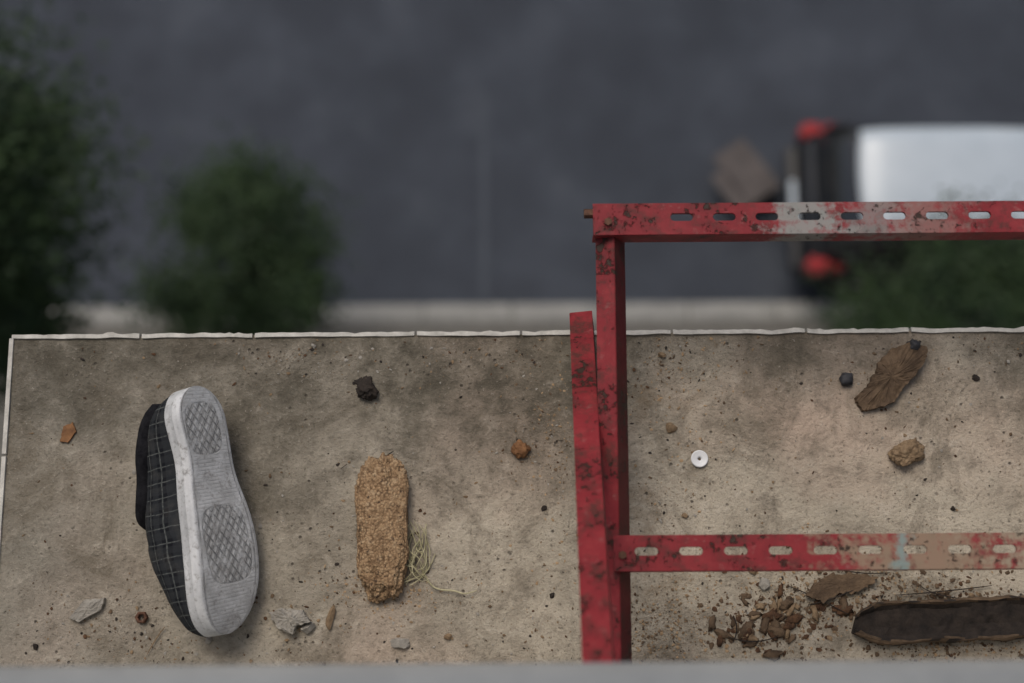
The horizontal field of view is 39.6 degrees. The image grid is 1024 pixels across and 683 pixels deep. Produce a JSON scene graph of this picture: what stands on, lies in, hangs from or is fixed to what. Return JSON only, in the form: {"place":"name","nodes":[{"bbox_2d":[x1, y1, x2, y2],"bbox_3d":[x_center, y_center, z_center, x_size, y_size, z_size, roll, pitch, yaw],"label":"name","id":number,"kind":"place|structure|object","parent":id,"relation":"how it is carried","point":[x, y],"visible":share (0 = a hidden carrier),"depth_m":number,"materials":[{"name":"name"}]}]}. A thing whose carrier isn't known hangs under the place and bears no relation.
{"place":"outdoors","nodes":[
{"label":"outdoors","id":0,"kind":"place"},
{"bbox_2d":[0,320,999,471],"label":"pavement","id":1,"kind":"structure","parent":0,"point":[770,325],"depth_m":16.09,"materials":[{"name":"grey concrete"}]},
{"bbox_2d":[0,0,163,408],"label":"street tree","id":2,"kind":"object","parent":1,"relation":"on","point":[29,302],"visible":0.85,"depth_m":9.72,"materials":[{"name":"green plant"}]},
{"bbox_2d":[97,119,360,334],"bbox_3d":[-2.625,-0.668,14.514,2.376,3.540,2.678,20,79,4],"label":"street tree","id":3,"kind":"object","parent":1,"relation":"on","point":[272,290],"visible":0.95,"depth_m":13.66,"materials":[{"name":"green plant"}]},
{"bbox_2d":[760,180,1023,329],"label":"street tree","id":4,"kind":"object","parent":1,"relation":"on","point":[983,306],"visible":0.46,"depth_m":13.83,"materials":[{"name":"green plant"}]},
{"bbox_2d":[0,0,1023,306],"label":"road","id":5,"kind":"structure","parent":0,"point":[482,150],"depth_m":16.76,"materials":[{"name":"grey asphalt"}]},
{"bbox_2d":[711,137,779,202],"bbox_3d":[2.620,-1.877,16.407,0.600,0.300,0.720,-34,80,-7],"label":"cardboard box","id":6,"kind":"object","parent":5,"relation":"on","point":[744,174],"visible":0.83,"depth_m":16.26,"materials":[{"name":"brown cardboard"}]},
{"bbox_2d":[783,123,1023,293],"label":"parked hatchback car","id":7,"kind":"object","parent":5,"relation":"on","point":[830,162],"visible":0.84,"depth_m":15.11,"materials":[{"name":"white paint"}]},
{"label":"ground","id":8,"kind":"structure","parent":0,"visible":0},
{"bbox_2d":[8,300,1014,325],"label":"kerb","id":9,"kind":"structure","parent":8,"relation":"on","point":[553,312],"depth_m":16.11,"materials":[{"name":"concrete"}]},
{"bbox_3d":[0.505,0.762,2.736,4.200,3.410,0.250,0,78,0],"label":"wall","id":10,"kind":"object","parent":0,"visible":0},
{"bbox_2d":[0,326,1023,666],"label":"concrete ledge","id":11,"kind":"object","parent":10,"relation":"attached to","point":[794,432],"visible":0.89,"depth_m":1.70,"materials":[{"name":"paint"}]},
{"bbox_2d":[33,643,37,649],"bbox_3d":[-0.556,0.356,1.661,0.005,0.006,0.008,0,78,0],"label":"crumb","id":12,"kind":"object","parent":11,"relation":"on","point":[35,646],"visible":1,"depth_m":1.66,"materials":[{"name":"black stone"}]},
{"bbox_2d":[60,422,76,442],"bbox_3d":[-0.534,0.109,1.713,0.017,0.004,0.026,9,78,2],"label":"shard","id":13,"kind":"object","parent":11,"relation":"on","point":[69,431],"visible":1,"depth_m":1.71,"materials":[{"name":"orange ceramic"}]},
{"bbox_2d":[69,598,105,622],"bbox_3d":[-0.498,0.313,1.667,0.047,0.009,0.020,-29,79,-6],"label":"concrete shard","id":14,"kind":"object","parent":11,"relation":"on","point":[85,609],"visible":1,"depth_m":1.67,"materials":[{"name":"beige concrete"}]},
{"bbox_2d":[135,612,148,622],"bbox_3d":[-0.434,0.323,1.666,0.015,0.007,0.013,0,78,0],"label":"rusty nut","id":15,"kind":"object","parent":11,"relation":"on","point":[144,614],"visible":1,"depth_m":1.66,"materials":[{"name":"metal"}]},
{"bbox_2d":[147,627,164,653],"bbox_3d":[-0.416,0.349,1.661,0.002,0.002,0.036,31,80,6],"label":"twig","id":16,"kind":"object","parent":11,"relation":"on","point":[155,640],"visible":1,"depth_m":1.66,"materials":[{"name":"brown wood"}]},
{"bbox_2d":[135,386,258,636],"bbox_3d":[-0.378,0.202,1.658,0.107,0.102,0.285,-16,83,33],"label":"plaid slip on shoe","id":17,"kind":"object","parent":11,"relation":"on","point":[193,517],"visible":1,"depth_m":1.62,"materials":[{"name":"white rubber"}]},
{"bbox_2d":[205,637,212,643],"bbox_3d":[-0.354,0.349,1.662,0.009,0.005,0.008,0,78,0],"label":"stone chip","id":18,"kind":"object","parent":11,"relation":"on","point":[208,640],"visible":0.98,"depth_m":1.66,"materials":[{"name":"grey stone"}]},
{"bbox_2d":[269,608,310,633],"bbox_3d":[-0.260,0.322,1.660,0.037,0.018,0.039,-35,80,-7],"label":"concrete shard","id":19,"kind":"object","parent":11,"relation":"on","point":[289,620],"visible":1,"depth_m":1.66,"materials":[{"name":"beige concrete"}]},
{"bbox_2d":[301,621,314,633],"bbox_3d":[-0.237,0.334,1.661,0.017,0.014,0.010,-36,80,-7],"label":"stone chip","id":20,"kind":"object","parent":11,"relation":"on","point":[308,628],"visible":1,"depth_m":1.66,"materials":[{"name":"beige stone"}]},
{"bbox_2d":[326,605,335,629],"bbox_3d":[-0.213,0.323,1.666,0.009,0.009,0.030,15,78,3],"label":"stone chip","id":21,"kind":"object","parent":11,"relation":"on","point":[330,616],"visible":1,"depth_m":1.66,"materials":[{"name":"brown stone"}]},
{"bbox_2d":[354,375,378,400],"bbox_3d":[-0.176,0.058,1.719,0.026,0.018,0.032,-26,79,-5],"label":"stone","id":22,"kind":"object","parent":11,"relation":"on","point":[366,388],"visible":1,"depth_m":1.71,"materials":[{"name":"black stone"}]},
{"bbox_2d":[354,452,408,603],"bbox_3d":[-0.154,0.219,1.679,0.067,0.032,0.179,0,78,0],"label":"crumbly sponge","id":23,"kind":"object","parent":11,"relation":"on","point":[381,486],"visible":1,"depth_m":1.67,"materials":[{"name":"plastic"}]},
{"bbox_2d":[390,638,409,648],"bbox_3d":[-0.131,0.352,1.659,0.023,0.010,0.012,0,78,0],"label":"stone chip","id":24,"kind":"object","parent":11,"relation":"on","point":[403,643],"visible":1,"depth_m":1.66,"materials":[{"name":"white stone"}]},
{"bbox_2d":[404,520,476,593],"bbox_3d":[-0.089,0.253,1.676,0.095,0.012,0.089,0,78,0],"label":"dry grass tuft","id":25,"kind":"object","parent":11,"relation":"on","point":[412,558],"visible":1,"depth_m":1.68,"materials":[{"name":"plant"}]},
{"bbox_2d":[444,633,451,639],"bbox_3d":[-0.075,0.345,1.663,0.010,0.006,0.008,0,78,0],"label":"stone chip","id":26,"kind":"object","parent":11,"relation":"on","point":[448,636],"visible":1,"depth_m":1.66,"materials":[{"name":"beige stone"}]},
{"bbox_2d":[7,336,1022,665],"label":"grit","id":27,"kind":"object","parent":11,"relation":"on","point":[85,636],"visible":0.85,"depth_m":1.69,"materials":[{"name":"grey stone"}]},
{"bbox_2d":[511,439,530,458],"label":"mud clump","id":28,"kind":"object","parent":11,"relation":"on","point":[519,448],"visible":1,"depth_m":1.70,"materials":[{"name":"brown soil"}]},
{"bbox_2d":[541,505,546,510],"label":"stone chip","id":29,"kind":"object","parent":11,"relation":"on","point":[543,507],"visible":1,"depth_m":1.69,"materials":[{"name":"black stone"}]},
{"bbox_2d":[297,337,1023,661],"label":"wood crumbs","id":30,"kind":"object","parent":11,"relation":"on","point":[682,588],"visible":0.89,"depth_m":1.67,"materials":[{"name":"brown wood"}]},
{"bbox_2d":[658,352,665,356],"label":"stone chip","id":31,"kind":"object","parent":11,"relation":"on","point":[661,354],"visible":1,"depth_m":1.73,"materials":[{"name":"beige stone"}]},
{"bbox_2d":[666,422,677,432],"bbox_3d":[0.193,0.104,1.712,0.015,0.009,0.013,0,78,0],"label":"stone chip","id":32,"kind":"object","parent":11,"relation":"on","point":[671,427],"visible":1,"depth_m":1.71,"materials":[{"name":"brown stone"}]},
{"bbox_2d":[691,450,707,467],"bbox_3d":[0.225,0.141,1.705,0.021,0.004,0.021,0,78,0],"label":"plastic cap","id":33,"kind":"object","parent":11,"relation":"on","point":[696,455],"visible":1,"depth_m":1.70,"materials":[{"name":"white plastic"}]},
{"bbox_2d":[733,616,736,642],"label":"twig","id":34,"kind":"object","parent":11,"relation":"on","point":[736,629],"visible":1,"depth_m":1.66,"materials":[{"name":"brown wood"}]},
{"bbox_2d":[728,636,777,641],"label":"twig","id":35,"kind":"object","parent":11,"relation":"on","point":[753,641],"visible":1,"depth_m":1.66,"materials":[{"name":"brown wood"}]},
{"bbox_2d":[758,578,770,590],"bbox_3d":[0.297,0.285,1.674,0.014,0.009,0.014,-34,80,-7],"label":"stone chip","id":36,"kind":"object","parent":11,"relation":"on","point":[764,584],"visible":1,"depth_m":1.67,"materials":[{"name":"grey stone"}]},
{"bbox_2d":[708,583,853,660],"bbox_3d":[0.312,0.322,1.667,0.161,0.006,0.083,-30,80,-6],"label":"crumbled bark","id":37,"kind":"object","parent":11,"relation":"on","point":[773,629],"visible":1,"depth_m":1.67,"materials":[{"name":"brown wood"}]},
{"bbox_2d":[569,201,1023,662],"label":"red steel bracket","id":38,"kind":"object","parent":11,"relation":"on","point":[609,560],"visible":1,"depth_m":1.54,"materials":[{"name":"metal"}]},
{"bbox_2d":[787,585,846,613],"bbox_3d":[0.359,0.302,1.668,0.077,0.004,0.002,25,79,5],"label":"twig","id":39,"kind":"object","parent":11,"relation":"on","point":[820,600],"visible":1,"depth_m":1.67,"materials":[{"name":"brown wood"}]},
{"bbox_2d":[805,572,878,603],"bbox_3d":[0.387,0.285,1.671,0.090,0.012,0.030,-16,78,-3],"label":"dead leaf","id":40,"kind":"object","parent":11,"relation":"on","point":[824,589],"visible":1,"depth_m":1.67,"materials":[{"name":"brown plant"}]},
{"bbox_2d":[808,579,876,604],"bbox_3d":[0.389,0.295,1.670,0.087,0.004,0.004,-19,79,-4],"label":"twig","id":41,"kind":"object","parent":11,"relation":"on","point":[834,597],"visible":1,"depth_m":1.67,"materials":[{"name":"brown wood"}]},
{"bbox_2d":[839,372,852,385],"bbox_3d":[0.405,0.046,1.722,0.017,0.013,0.018,0,78,0],"label":"dark pebble","id":42,"kind":"object","parent":11,"relation":"on","point":[845,378],"visible":1,"depth_m":1.72,"materials":[{"name":"stone"}]},
{"bbox_2d":[683,546,1023,659],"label":"leaf litter","id":43,"kind":"object","parent":11,"relation":"on","point":[823,608],"visible":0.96,"depth_m":1.67,"materials":[{"name":"brown plant"}]},
{"bbox_2d":[846,571,889,573],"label":"twig","id":44,"kind":"object","parent":11,"relation":"on","point":[866,573],"visible":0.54,"depth_m":1.67,"materials":[{"name":"brown wood"}]},
{"bbox_2d":[854,342,927,411],"bbox_3d":[0.458,0.042,1.718,0.045,0.020,0.110,39,81,8],"label":"bark piece","id":45,"kind":"object","parent":11,"relation":"on","point":[897,369],"visible":1,"depth_m":1.71,"materials":[{"name":"brown wood"}]},
{"bbox_2d":[888,437,924,466],"bbox_3d":[0.472,0.133,1.700,0.045,0.022,0.030,-21,79,-4],"label":"mud clump","id":46,"kind":"object","parent":11,"relation":"on","point":[906,452],"visible":1,"depth_m":1.69,"materials":[{"name":"brown soil"}]},
{"bbox_2d":[906,339,920,349],"bbox_3d":[0.487,0.005,1.726,0.018,0.025,0.015,0,78,0],"label":"dark pebble","id":47,"kind":"object","parent":11,"relation":"on","point":[915,344],"visible":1,"depth_m":1.72,"materials":[{"name":"stone"}]},
{"bbox_2d":[851,595,1023,645],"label":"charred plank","id":48,"kind":"object","parent":11,"relation":"on","point":[942,620],"visible":1,"depth_m":1.66,"materials":[{"name":"brown wood"}]},
{"bbox_2d":[920,585,956,597],"bbox_3d":[0.502,0.296,1.669,0.048,0.004,0.005,18,79,4],"label":"twig","id":49,"kind":"object","parent":11,"relation":"on","point":[938,594],"visible":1,"depth_m":1.67,"materials":[{"name":"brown wood"}]},
{"bbox_2d":[899,585,991,594],"bbox_3d":[0.508,0.293,1.670,0.114,0.004,0.002,-5,78,-1],"label":"twig","id":50,"kind":"object","parent":11,"relation":"on","point":[945,590],"visible":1,"depth_m":1.67,"materials":[{"name":"brown wood"}]},
{"bbox_2d":[972,374,979,380],"bbox_3d":[0.563,0.044,1.726,0.010,0.005,0.009,0,78,0],"label":"stone chip","id":51,"kind":"object","parent":11,"relation":"on","point":[975,377],"visible":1,"depth_m":1.73,"materials":[{"name":"black stone"}]},
{"bbox_2d":[0,660,1023,682],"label":"window sill","id":52,"kind":"structure","parent":10,"relation":"on","point":[952,671],"depth_m":1.05,"materials":[{"name":"paint"}]}
]}

